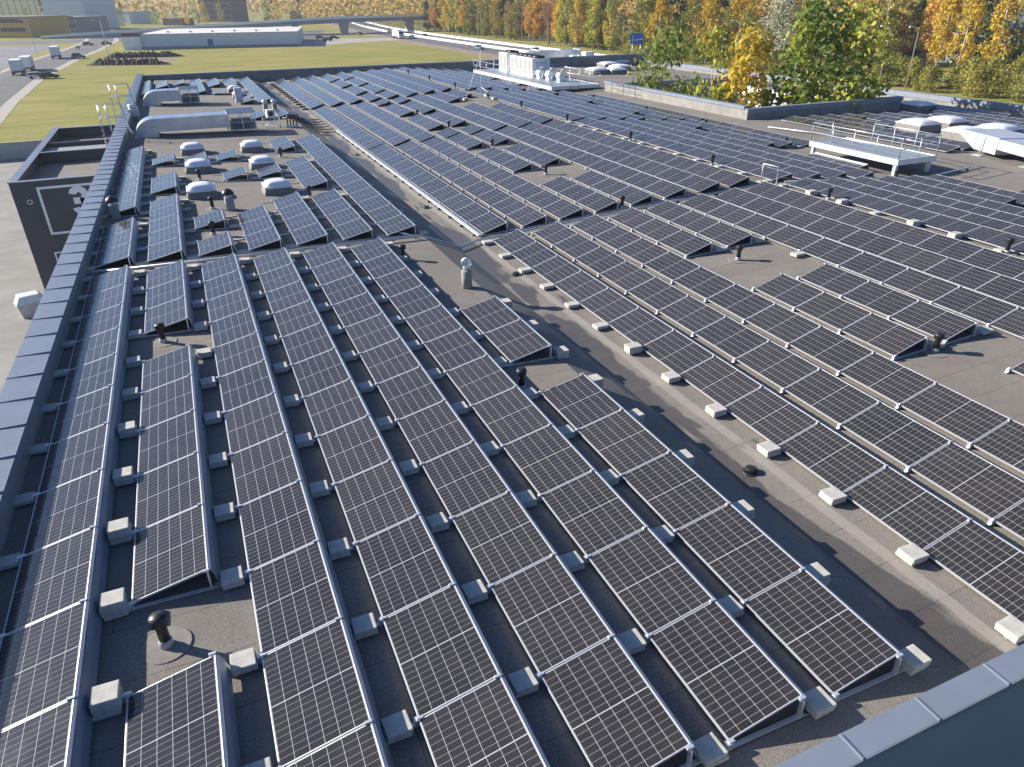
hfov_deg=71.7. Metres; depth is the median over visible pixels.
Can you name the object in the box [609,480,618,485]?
concrete slab
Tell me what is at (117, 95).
ladder cage
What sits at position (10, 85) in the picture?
access road
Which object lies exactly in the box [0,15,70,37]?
yellow factory
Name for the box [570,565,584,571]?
concrete slab
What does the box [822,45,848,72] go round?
bush
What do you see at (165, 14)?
tree
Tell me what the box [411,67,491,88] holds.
solar panel row
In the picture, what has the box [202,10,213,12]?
window
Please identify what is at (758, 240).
concrete slab
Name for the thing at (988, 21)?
tree
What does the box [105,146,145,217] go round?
solar panel row
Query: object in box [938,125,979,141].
skylight dome
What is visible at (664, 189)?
solar panel row
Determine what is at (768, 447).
concrete slab
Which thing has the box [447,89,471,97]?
solar panel row
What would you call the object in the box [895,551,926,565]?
concrete slab
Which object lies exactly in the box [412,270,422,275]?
concrete slab
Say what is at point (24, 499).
concrete slab
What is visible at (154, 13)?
tree
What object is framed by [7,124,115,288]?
loading annex
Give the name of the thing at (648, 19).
tree
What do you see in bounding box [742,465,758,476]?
roof drain
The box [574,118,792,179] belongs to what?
solar panel row
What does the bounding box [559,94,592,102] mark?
solar panel row
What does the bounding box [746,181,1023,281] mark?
solar panel row
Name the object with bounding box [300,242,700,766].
solar panel row
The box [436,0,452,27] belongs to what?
tree
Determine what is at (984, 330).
concrete slab
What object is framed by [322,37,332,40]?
parked car
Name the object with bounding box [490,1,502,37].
tree
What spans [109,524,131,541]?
concrete slab
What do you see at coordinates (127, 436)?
concrete slab
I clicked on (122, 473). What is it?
concrete slab
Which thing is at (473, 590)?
concrete slab
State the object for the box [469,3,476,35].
tree
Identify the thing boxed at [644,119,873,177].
solar panel row
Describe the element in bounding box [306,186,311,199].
vent pipe
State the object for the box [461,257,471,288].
turbine vent
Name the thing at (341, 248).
concrete slab
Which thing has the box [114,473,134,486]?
concrete slab
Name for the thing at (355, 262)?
concrete slab
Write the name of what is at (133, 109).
air unit
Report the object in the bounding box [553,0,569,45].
tree
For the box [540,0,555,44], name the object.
tree
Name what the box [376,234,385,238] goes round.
concrete slab
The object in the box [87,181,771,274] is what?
cable pipe
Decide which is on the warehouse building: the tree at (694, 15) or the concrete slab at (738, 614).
the concrete slab at (738, 614)
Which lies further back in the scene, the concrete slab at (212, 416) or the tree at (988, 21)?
the tree at (988, 21)
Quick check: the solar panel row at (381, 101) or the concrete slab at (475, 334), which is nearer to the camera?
the concrete slab at (475, 334)
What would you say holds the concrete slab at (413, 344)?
on the concrete slab
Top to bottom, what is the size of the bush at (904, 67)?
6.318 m
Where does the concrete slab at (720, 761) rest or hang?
on the warehouse building
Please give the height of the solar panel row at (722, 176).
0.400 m
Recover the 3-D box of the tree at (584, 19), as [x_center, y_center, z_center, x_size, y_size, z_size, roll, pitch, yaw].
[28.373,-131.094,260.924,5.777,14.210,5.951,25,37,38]
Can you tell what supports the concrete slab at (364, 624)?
on the concrete slab at (366, 635)
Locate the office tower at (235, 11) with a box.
[198,0,248,21]
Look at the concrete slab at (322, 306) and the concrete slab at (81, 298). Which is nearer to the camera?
the concrete slab at (322, 306)
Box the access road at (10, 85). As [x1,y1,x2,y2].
[0,37,113,106]
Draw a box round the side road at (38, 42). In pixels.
[0,39,121,44]
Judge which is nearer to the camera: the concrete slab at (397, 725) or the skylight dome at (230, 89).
the concrete slab at (397, 725)
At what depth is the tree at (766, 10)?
201.68 m
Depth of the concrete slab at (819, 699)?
9.02 m
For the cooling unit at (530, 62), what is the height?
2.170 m
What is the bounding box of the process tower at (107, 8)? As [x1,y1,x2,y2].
[40,0,120,28]
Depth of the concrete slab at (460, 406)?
15.51 m
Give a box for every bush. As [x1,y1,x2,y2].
[614,32,630,52]
[620,40,633,53]
[625,32,645,53]
[642,33,666,58]
[643,39,652,56]
[663,40,680,59]
[678,35,692,59]
[686,40,703,60]
[687,43,706,64]
[704,38,723,61]
[717,44,733,64]
[727,40,748,64]
[749,51,770,70]
[766,48,786,73]
[773,44,808,75]
[805,49,835,79]
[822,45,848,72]
[843,58,867,78]
[865,49,899,75]
[869,59,894,85]
[878,55,899,79]
[882,54,916,87]
[895,57,928,88]
[912,62,949,92]
[944,61,968,86]
[950,54,994,91]
[960,62,1000,96]
[963,54,1014,91]
[980,67,1018,97]
[996,43,1022,69]
[1004,76,1023,102]
[1008,52,1023,84]
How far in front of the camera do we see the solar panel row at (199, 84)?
72.48 m
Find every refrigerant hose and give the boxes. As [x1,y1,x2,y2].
[276,115,322,122]
[282,117,325,124]
[288,119,328,127]
[294,122,332,129]
[299,123,335,132]
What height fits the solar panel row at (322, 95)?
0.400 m
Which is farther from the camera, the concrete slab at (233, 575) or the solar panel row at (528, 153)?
the solar panel row at (528, 153)
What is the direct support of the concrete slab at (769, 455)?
on the warehouse building
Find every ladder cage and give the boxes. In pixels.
[96,102,134,146]
[108,83,139,122]
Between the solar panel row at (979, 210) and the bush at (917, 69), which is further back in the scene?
the bush at (917, 69)
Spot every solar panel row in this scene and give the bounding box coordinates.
[0,265,133,766]
[91,217,138,270]
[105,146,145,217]
[119,344,221,611]
[122,651,240,766]
[128,259,194,339]
[132,193,187,265]
[139,80,151,95]
[149,171,184,195]
[151,153,180,166]
[156,80,168,88]
[173,79,185,85]
[181,151,213,164]
[189,78,207,93]
[191,253,394,766]
[192,208,233,231]
[196,231,241,258]
[206,78,221,86]
[212,89,226,93]
[212,149,246,162]
[212,166,255,181]
[222,78,238,86]
[226,204,286,252]
[238,77,271,101]
[238,95,254,103]
[248,110,265,118]
[250,247,550,766]
[255,163,285,178]
[261,192,331,247]
[266,136,302,153]
[274,78,323,108]
[274,108,290,117]
[279,155,330,190]
[289,77,342,105]
[294,134,418,238]
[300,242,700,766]
[303,75,361,103]
[309,188,375,242]
[313,106,382,149]
[319,73,338,81]
[332,79,351,87]
[333,72,353,79]
[334,104,409,145]
[344,85,366,94]
[347,70,417,95]
[347,77,368,85]
[348,237,807,764]
[354,101,435,141]
[359,92,380,100]
[361,83,385,92]
[363,69,434,93]
[367,143,515,236]
[373,98,390,105]
[377,90,398,98]
[378,68,450,91]
[383,103,413,116]
[391,96,410,103]
[394,140,555,228]
[395,67,476,89]
[402,100,435,113]
[406,114,443,129]
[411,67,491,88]
[411,93,507,130]
[420,136,590,221]
[425,68,508,89]
[427,110,466,126]
[429,91,459,102]
[435,127,459,137]
[437,68,525,90]
[445,132,487,150]
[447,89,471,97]
[449,68,495,79]
[458,295,556,366]
[459,124,484,133]
[462,103,531,126]
[471,88,584,120]
[471,129,512,145]
[475,146,537,173]
[490,102,552,123]
[492,89,605,119]
[492,228,1023,638]
[494,79,521,85]
[495,125,692,199]
[503,142,565,167]
[509,89,625,119]
[520,122,719,192]
[525,90,645,119]
[526,86,541,90]
[531,221,1023,539]
[537,373,904,715]
[539,176,625,213]
[542,90,558,94]
[543,119,749,186]
[558,91,684,119]
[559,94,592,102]
[569,214,1023,473]
[570,170,660,206]
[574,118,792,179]
[586,94,704,119]
[598,103,638,113]
[600,118,820,179]
[608,207,715,257]
[622,118,846,178]
[643,200,754,249]
[644,114,666,119]
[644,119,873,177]
[664,119,701,128]
[679,193,1023,338]
[682,119,792,146]
[701,119,809,146]
[709,129,774,146]
[714,187,1023,307]
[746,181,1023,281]
[751,273,930,360]
[782,116,960,151]
[788,178,1023,254]
[796,262,978,344]
[804,115,971,149]
[806,152,868,168]
[822,114,888,127]
[823,177,1023,236]
[839,113,866,119]
[850,176,1023,225]
[859,112,903,120]
[877,175,1023,216]
[878,119,895,125]
[879,112,920,118]
[896,111,1023,132]
[904,175,1015,203]
[926,174,1023,205]
[927,107,1023,121]
[929,110,1023,125]
[931,113,1023,127]
[937,104,1011,116]
[1004,362,1023,375]
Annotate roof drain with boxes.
[511,271,519,276]
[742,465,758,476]
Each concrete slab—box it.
[0,552,20,570]
[13,491,34,506]
[29,442,47,455]
[42,402,57,412]
[53,369,65,377]
[62,340,73,347]
[70,316,79,322]
[77,295,85,300]
[83,277,89,281]
[89,679,119,709]
[90,685,120,713]
[92,687,122,717]
[92,700,122,721]
[99,587,124,610]
[99,593,125,614]
[101,598,126,617]
[104,598,128,621]
[107,517,128,535]
[108,522,129,539]
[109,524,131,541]
[110,530,132,545]
[112,466,132,480]
[114,471,133,483]
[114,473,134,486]
[118,420,135,432]
[119,424,136,435]
[120,428,137,438]
[122,387,138,397]
[123,391,138,399]
[126,356,140,364]
[126,363,140,366]
[128,329,141,336]
[128,332,142,339]
[130,306,142,313]
[131,311,142,315]
[132,286,143,292]
[134,269,145,274]
[135,261,145,265]
[136,247,146,251]
[138,234,147,238]
[139,222,148,226]
[183,218,191,221]
[184,229,193,232]
[186,241,195,245]
[187,255,197,259]
[188,263,198,268]
[190,280,200,285]
[191,299,203,305]
[194,321,206,328]
[195,327,207,330]
[197,347,211,355]
[198,350,211,358]
[200,376,215,386]
[202,379,216,388]
[204,411,220,422]
[205,413,221,424]
[209,452,227,465]
[210,462,227,468]
[214,502,233,518]
[215,509,235,522]
[220,565,243,586]
[222,576,244,590]
[229,224,237,227]
[229,647,256,673]
[233,650,257,676]
[237,249,246,253]
[240,257,249,261]
[242,757,271,766]
[244,273,255,278]
[250,291,261,296]
[257,311,269,317]
[257,316,269,320]
[263,335,277,342]
[273,220,281,223]
[273,362,287,370]
[273,368,287,373]
[283,394,299,404]
[283,400,299,407]
[285,244,294,248]
[290,251,299,255]
[295,432,312,444]
[297,266,308,271]
[297,442,313,447]
[306,283,317,289]
[309,480,328,494]
[312,483,329,497]
[316,302,328,309]
[327,537,349,556]
[328,325,341,332]
[328,329,341,334]
[328,549,350,559]
[332,239,341,243]
[338,246,347,250]
[341,350,356,359]
[342,357,356,361]
[348,260,358,265]
[351,613,376,636]
[351,624,377,639]
[357,381,373,390]
[358,388,373,392]
[360,277,371,281]
[373,295,385,300]
[375,416,392,427]
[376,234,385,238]
[379,425,393,430]
[381,710,412,741]
[381,723,412,744]
[388,316,401,322]
[398,255,407,259]
[398,459,417,473]
[398,466,418,476]
[406,340,419,347]
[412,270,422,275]
[418,230,427,234]
[425,512,448,529]
[426,368,441,376]
[427,523,448,533]
[429,288,438,293]
[431,375,441,379]
[448,308,458,313]
[451,401,468,411]
[456,410,467,414]
[461,579,487,600]
[461,589,487,604]
[469,330,480,337]
[480,441,499,453]
[481,239,493,244]
[486,451,498,455]
[493,357,507,364]
[499,252,511,258]
[501,298,511,303]
[507,667,538,694]
[507,678,537,697]
[514,490,536,504]
[518,267,531,272]
[523,387,537,397]
[523,502,536,507]
[526,320,538,326]
[540,282,553,289]
[554,346,568,354]
[554,351,568,356]
[554,354,569,358]
[557,425,574,435]
[560,551,583,569]
[564,301,579,308]
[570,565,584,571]
[588,374,602,382]
[592,321,608,329]
[599,469,618,482]
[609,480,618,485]
[616,628,646,651]
[624,342,641,350]
[624,348,642,354]
[628,408,644,418]
[629,647,644,654]
[652,525,674,541]
[661,375,680,383]
[662,371,680,380]
[675,449,693,460]
[693,732,727,765]
[697,755,728,766]
[705,408,726,417]
[706,402,726,414]
[714,246,726,251]
[718,595,743,615]
[733,500,754,514]
[733,611,743,617]
[753,237,765,242]
[757,440,780,454]
[757,447,780,457]
[777,183,788,186]
[790,251,804,256]
[804,562,830,579]
[804,686,836,715]
[805,189,816,193]
[806,706,833,719]
[818,493,845,505]
[819,486,846,502]
[820,577,830,583]
[836,198,848,202]
[869,211,881,214]
[892,660,924,675]
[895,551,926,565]
[897,543,929,562]
[900,644,931,670]
[902,660,929,673]
[906,219,920,223]
[928,340,944,347]
[948,231,962,236]
[977,325,994,334]
[993,247,1004,252]
[994,626,1023,643]
[995,614,1023,640]
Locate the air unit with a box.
[127,104,139,119]
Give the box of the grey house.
[917,26,1001,62]
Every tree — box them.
[116,8,125,26]
[131,2,137,10]
[149,6,159,23]
[158,0,167,18]
[170,7,177,17]
[181,5,189,24]
[190,0,200,23]
[199,1,209,23]
[215,1,224,20]
[260,0,270,19]
[269,0,278,19]
[272,0,282,19]
[288,3,294,18]
[295,0,303,17]
[423,0,430,30]
[428,0,440,30]
[428,3,437,31]
[430,3,438,28]
[434,0,443,31]
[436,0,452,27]
[441,0,452,32]
[445,0,455,32]
[448,0,458,33]
[453,0,461,33]
[456,0,466,33]
[456,0,467,34]
[461,0,475,35]
[462,0,473,34]
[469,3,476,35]
[470,0,480,34]
[475,0,491,36]
[479,0,493,35]
[482,6,492,35]
[488,0,498,36]
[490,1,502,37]
[492,0,505,36]
[498,0,506,36]
[503,1,514,39]
[503,6,514,36]
[504,0,514,38]
[508,0,522,39]
[515,1,524,40]
[521,3,526,36]
[522,4,534,41]
[523,0,531,36]
[524,0,541,41]
[532,0,548,41]
[533,6,545,42]
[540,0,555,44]
[545,1,556,30]
[550,7,562,45]
[551,0,561,42]
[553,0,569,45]
[556,0,574,46]
[562,0,568,44]
[562,0,577,45]
[566,0,581,45]
[566,0,589,47]
[567,0,585,47]
[568,0,588,46]
[581,7,591,47]
[582,0,603,45]
[584,0,601,49]
[589,0,607,49]
[594,0,615,49]
[602,0,627,52]
[602,11,617,51]
[626,14,695,94]
[629,0,658,41]
[631,0,643,32]
[640,0,661,41]
[640,7,656,34]
[644,0,672,41]
[651,0,668,37]
[662,4,676,33]
[665,0,688,42]
[678,0,693,35]
[680,0,711,50]
[682,0,697,35]
[682,25,742,103]
[689,1,702,34]
[693,7,711,40]
[698,0,722,62]
[700,0,720,42]
[711,22,776,107]
[712,0,730,48]
[719,3,732,39]
[722,0,741,44]
[726,0,760,46]
[728,10,745,33]
[734,0,760,45]
[735,7,757,51]
[754,0,801,65]
[755,0,883,106]
[758,19,837,106]
[759,0,775,39]
[767,4,788,52]
[775,0,806,46]
[780,4,801,48]
[802,0,821,62]
[802,0,892,109]
[810,0,834,54]
[827,0,852,52]
[844,0,865,62]
[844,0,867,61]
[859,5,881,56]
[867,0,905,62]
[869,0,887,47]
[873,0,908,54]
[897,1,920,60]
[901,0,922,60]
[901,0,928,57]
[914,0,952,64]
[919,0,954,66]
[925,0,964,64]
[925,0,966,67]
[945,0,988,65]
[952,0,993,65]
[959,2,992,66]
[972,0,1012,66]
[977,0,1023,66]
[988,8,1007,52]
[995,0,1020,45]
[1004,2,1023,70]
[1010,26,1023,68]
[1011,20,1023,53]
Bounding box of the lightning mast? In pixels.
[463,56,496,100]
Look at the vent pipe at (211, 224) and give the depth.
27.05 m
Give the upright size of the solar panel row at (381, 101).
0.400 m
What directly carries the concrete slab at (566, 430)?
on the concrete slab
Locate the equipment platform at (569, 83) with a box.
[473,59,599,91]
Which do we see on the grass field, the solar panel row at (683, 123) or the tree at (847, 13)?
the tree at (847, 13)
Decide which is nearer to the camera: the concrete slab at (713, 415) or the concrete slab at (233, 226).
the concrete slab at (713, 415)
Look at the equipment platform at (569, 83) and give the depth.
75.49 m
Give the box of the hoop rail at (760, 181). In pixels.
[756,163,778,185]
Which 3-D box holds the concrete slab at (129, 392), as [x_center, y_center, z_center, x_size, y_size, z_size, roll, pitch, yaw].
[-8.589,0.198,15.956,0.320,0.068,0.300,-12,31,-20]
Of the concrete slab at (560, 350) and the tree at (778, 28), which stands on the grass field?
the tree at (778, 28)
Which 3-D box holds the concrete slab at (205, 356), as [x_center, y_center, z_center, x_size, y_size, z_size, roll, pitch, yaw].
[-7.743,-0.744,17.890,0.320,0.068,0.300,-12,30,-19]
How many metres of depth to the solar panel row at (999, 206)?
31.76 m
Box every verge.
[328,23,498,59]
[375,22,581,54]
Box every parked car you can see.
[27,72,39,78]
[39,72,59,78]
[71,53,85,58]
[82,41,93,45]
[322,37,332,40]
[474,45,483,48]
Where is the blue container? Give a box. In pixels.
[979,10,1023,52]
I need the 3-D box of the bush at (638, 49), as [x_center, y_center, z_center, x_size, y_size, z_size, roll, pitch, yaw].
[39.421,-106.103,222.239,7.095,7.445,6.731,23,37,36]
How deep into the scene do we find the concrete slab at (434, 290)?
21.77 m
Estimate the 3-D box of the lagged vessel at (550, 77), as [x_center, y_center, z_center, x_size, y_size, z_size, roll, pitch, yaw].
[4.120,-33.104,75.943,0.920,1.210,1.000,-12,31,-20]
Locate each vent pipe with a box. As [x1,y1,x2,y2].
[141,610,192,664]
[150,322,177,347]
[193,169,206,181]
[205,196,219,210]
[205,221,220,237]
[275,147,286,157]
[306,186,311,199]
[399,244,412,262]
[516,367,535,389]
[539,164,550,175]
[614,195,627,209]
[628,131,635,141]
[708,154,716,165]
[728,245,746,263]
[821,187,835,201]
[894,169,899,176]
[920,332,948,357]
[1004,237,1017,255]
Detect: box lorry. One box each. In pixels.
[7,58,25,75]
[18,55,34,71]
[48,46,61,58]
[392,29,403,38]
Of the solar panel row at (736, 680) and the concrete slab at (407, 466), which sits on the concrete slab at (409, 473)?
the concrete slab at (407, 466)
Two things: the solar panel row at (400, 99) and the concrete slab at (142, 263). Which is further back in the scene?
the solar panel row at (400, 99)
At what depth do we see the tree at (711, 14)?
207.53 m
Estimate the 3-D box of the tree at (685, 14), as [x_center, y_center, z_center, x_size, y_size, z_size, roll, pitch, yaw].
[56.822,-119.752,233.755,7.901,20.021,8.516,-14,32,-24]
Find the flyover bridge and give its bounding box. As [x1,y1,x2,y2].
[40,14,430,38]
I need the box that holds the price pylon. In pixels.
[290,11,298,26]
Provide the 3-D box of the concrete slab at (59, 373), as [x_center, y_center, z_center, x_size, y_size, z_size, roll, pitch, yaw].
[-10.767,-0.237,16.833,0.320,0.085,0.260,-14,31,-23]
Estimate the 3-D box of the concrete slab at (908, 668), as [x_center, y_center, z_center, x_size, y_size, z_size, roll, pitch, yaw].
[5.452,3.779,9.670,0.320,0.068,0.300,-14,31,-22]
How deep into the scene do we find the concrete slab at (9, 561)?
11.14 m
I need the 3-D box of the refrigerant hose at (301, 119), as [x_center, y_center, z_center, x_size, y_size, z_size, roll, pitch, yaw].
[-16.454,-20.498,54.965,3.427,0.653,0.372,-5,29,-8]
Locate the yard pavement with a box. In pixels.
[0,158,44,391]
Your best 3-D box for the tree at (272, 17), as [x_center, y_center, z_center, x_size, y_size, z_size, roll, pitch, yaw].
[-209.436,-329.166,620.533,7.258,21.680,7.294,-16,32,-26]
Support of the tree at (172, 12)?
on the grass field
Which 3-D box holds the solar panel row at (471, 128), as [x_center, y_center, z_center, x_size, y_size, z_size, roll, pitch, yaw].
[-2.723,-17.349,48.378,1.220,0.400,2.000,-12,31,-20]
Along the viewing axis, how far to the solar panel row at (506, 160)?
39.52 m
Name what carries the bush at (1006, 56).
on the grass field
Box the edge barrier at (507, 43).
[366,22,605,54]
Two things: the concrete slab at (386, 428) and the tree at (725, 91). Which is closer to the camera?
the concrete slab at (386, 428)
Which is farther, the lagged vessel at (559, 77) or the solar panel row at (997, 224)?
the lagged vessel at (559, 77)
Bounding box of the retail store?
[121,27,303,49]
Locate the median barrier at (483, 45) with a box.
[351,22,529,52]
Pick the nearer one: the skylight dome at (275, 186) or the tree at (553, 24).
the skylight dome at (275, 186)
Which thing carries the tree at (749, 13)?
on the grass field
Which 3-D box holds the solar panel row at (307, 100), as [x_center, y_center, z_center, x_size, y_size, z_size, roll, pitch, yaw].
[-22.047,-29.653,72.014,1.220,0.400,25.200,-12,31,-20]
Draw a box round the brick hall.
[162,18,194,25]
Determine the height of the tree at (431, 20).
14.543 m
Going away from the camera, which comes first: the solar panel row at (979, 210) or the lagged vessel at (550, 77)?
the solar panel row at (979, 210)
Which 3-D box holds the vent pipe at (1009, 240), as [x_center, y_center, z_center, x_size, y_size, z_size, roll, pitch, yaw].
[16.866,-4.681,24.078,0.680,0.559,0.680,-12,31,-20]
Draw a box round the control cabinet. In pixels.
[233,87,242,102]
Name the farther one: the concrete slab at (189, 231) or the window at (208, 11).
the window at (208, 11)
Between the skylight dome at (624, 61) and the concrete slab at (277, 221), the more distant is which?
the skylight dome at (624, 61)
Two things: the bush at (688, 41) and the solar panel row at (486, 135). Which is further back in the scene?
the bush at (688, 41)
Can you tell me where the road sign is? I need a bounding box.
[630,33,643,48]
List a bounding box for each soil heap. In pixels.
[86,57,171,65]
[102,50,184,58]
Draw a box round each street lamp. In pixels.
[539,17,547,49]
[878,26,890,82]
[904,26,918,90]
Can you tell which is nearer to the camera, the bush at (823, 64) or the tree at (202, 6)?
the bush at (823, 64)
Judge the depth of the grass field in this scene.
210.39 m
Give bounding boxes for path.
[0,37,118,124]
[0,38,89,73]
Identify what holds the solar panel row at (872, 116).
on the warehouse building
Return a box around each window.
[0,19,22,22]
[0,28,25,31]
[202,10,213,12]
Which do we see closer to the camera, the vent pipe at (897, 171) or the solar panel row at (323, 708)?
the solar panel row at (323, 708)
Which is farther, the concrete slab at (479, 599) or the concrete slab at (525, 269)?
the concrete slab at (525, 269)
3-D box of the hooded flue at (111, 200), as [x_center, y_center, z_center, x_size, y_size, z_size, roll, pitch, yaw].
[-16.274,-7.206,28.962,0.500,0.950,0.500,-15,32,-25]
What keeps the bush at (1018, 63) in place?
on the grass field
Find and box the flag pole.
[944,25,961,62]
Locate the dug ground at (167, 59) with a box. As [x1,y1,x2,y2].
[114,57,177,62]
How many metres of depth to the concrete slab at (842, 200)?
29.89 m
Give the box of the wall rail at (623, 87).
[611,82,635,93]
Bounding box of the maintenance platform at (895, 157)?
[809,120,941,175]
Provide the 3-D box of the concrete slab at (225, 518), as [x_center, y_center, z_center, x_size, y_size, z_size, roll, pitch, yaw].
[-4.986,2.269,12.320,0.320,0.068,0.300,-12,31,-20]
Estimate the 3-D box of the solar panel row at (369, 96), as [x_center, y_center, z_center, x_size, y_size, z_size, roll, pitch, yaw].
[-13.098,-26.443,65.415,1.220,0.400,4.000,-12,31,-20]
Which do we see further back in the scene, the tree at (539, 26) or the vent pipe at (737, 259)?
the tree at (539, 26)
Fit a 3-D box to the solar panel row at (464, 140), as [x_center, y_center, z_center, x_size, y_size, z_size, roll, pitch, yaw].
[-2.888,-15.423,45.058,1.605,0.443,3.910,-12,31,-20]
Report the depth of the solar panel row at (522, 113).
52.64 m
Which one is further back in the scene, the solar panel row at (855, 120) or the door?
the door
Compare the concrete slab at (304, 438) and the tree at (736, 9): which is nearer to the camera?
the concrete slab at (304, 438)
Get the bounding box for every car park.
[299,38,398,46]
[303,30,323,38]
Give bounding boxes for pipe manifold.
[285,114,298,127]
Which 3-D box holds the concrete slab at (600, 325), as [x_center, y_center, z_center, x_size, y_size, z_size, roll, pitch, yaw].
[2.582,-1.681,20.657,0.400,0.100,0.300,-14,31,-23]
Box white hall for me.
[117,11,152,23]
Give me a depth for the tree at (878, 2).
188.42 m
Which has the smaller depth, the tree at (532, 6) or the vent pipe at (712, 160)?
the vent pipe at (712, 160)
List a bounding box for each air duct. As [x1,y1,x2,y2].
[135,107,256,137]
[143,85,200,105]
[525,48,581,56]
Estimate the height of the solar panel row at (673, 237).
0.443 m
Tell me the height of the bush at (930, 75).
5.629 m
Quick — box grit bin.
[14,290,42,318]
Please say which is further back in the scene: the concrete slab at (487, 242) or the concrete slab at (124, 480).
the concrete slab at (487, 242)
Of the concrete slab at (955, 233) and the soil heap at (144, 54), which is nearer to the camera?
the concrete slab at (955, 233)
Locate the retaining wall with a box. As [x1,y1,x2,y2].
[0,140,41,159]
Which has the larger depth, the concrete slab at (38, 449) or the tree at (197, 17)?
the tree at (197, 17)
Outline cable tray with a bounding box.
[336,129,480,236]
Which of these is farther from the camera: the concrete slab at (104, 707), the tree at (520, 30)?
the tree at (520, 30)
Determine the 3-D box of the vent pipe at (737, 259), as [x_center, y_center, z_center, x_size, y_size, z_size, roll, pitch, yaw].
[7.917,-4.558,24.726,0.680,0.559,0.680,-12,31,-20]
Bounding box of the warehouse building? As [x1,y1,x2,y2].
[0,53,1023,766]
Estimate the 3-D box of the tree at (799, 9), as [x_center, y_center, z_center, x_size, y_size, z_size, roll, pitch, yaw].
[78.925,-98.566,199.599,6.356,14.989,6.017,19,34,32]
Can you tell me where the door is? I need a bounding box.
[207,39,212,44]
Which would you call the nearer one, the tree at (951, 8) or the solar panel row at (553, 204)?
the solar panel row at (553, 204)
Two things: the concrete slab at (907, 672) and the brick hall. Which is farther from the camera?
the brick hall
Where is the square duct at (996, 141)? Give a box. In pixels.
[960,128,1023,167]
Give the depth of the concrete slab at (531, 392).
16.12 m
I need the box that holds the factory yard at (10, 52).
[0,45,54,68]
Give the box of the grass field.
[0,1,1023,142]
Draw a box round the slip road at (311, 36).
[303,32,363,39]
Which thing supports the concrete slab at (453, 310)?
on the concrete slab
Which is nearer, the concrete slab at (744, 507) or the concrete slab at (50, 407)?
the concrete slab at (744, 507)
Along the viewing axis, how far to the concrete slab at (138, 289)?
21.53 m
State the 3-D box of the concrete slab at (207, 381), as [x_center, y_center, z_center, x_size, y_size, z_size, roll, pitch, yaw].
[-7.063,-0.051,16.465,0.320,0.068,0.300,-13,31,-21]
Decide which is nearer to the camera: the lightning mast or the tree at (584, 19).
the lightning mast
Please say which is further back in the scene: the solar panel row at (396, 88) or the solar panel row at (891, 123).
the solar panel row at (396, 88)
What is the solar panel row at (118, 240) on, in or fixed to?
on the warehouse building
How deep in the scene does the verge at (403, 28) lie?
478.24 m
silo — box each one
[0,0,10,15]
[0,3,4,15]
[7,0,17,15]
[14,0,22,14]
[20,0,31,14]
[27,0,37,14]
[34,0,44,14]
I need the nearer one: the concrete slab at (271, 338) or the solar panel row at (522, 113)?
the concrete slab at (271, 338)
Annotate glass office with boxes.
[67,16,109,32]
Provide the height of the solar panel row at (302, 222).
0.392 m
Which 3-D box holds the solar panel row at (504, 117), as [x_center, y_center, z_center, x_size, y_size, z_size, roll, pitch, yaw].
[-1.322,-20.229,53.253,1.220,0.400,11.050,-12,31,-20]
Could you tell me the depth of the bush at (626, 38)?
236.59 m
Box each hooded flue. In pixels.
[105,195,120,218]
[221,188,235,210]
[261,99,267,111]
[271,99,276,109]
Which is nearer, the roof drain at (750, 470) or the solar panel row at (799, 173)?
the roof drain at (750, 470)
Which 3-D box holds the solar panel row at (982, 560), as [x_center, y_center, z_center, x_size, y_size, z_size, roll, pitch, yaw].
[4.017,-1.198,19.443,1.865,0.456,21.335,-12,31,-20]
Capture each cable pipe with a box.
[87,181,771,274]
[768,126,846,136]
[784,164,978,182]
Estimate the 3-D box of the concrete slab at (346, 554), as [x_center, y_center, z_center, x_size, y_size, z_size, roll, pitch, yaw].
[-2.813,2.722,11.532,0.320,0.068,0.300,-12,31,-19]
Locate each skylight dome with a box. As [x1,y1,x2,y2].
[180,142,204,155]
[184,158,212,173]
[186,181,218,199]
[227,85,241,92]
[232,90,246,97]
[240,139,264,152]
[248,155,274,170]
[261,178,293,195]
[584,67,609,74]
[596,61,619,67]
[606,67,627,74]
[609,64,632,70]
[614,59,631,64]
[892,118,942,132]
[900,100,937,111]
[926,115,969,128]
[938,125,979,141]
[975,123,1023,132]
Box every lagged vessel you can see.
[535,67,545,78]
[545,68,554,80]
[555,69,566,81]
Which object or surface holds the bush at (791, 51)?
on the grass field
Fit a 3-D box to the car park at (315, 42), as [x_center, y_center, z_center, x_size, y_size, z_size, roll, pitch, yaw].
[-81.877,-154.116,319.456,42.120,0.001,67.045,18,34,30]
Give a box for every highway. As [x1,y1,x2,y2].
[335,23,503,54]
[354,15,541,50]
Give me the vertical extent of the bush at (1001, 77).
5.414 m
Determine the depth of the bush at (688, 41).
208.43 m
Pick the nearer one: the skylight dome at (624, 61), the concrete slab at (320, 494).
the concrete slab at (320, 494)
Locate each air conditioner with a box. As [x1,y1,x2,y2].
[262,109,280,126]
[582,51,593,55]
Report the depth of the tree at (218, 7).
601.18 m
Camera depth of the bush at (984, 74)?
129.72 m
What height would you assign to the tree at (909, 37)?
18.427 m
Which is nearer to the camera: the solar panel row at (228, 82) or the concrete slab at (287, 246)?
the concrete slab at (287, 246)
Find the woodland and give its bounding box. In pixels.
[114,0,1023,50]
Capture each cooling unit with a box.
[499,50,522,72]
[510,53,549,77]
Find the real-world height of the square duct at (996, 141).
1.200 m
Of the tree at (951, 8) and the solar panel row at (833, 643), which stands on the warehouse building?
the solar panel row at (833, 643)
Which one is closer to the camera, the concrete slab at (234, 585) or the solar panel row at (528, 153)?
the concrete slab at (234, 585)
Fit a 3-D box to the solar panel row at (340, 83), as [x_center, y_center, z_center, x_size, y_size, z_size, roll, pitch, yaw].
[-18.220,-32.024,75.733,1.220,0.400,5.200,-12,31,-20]

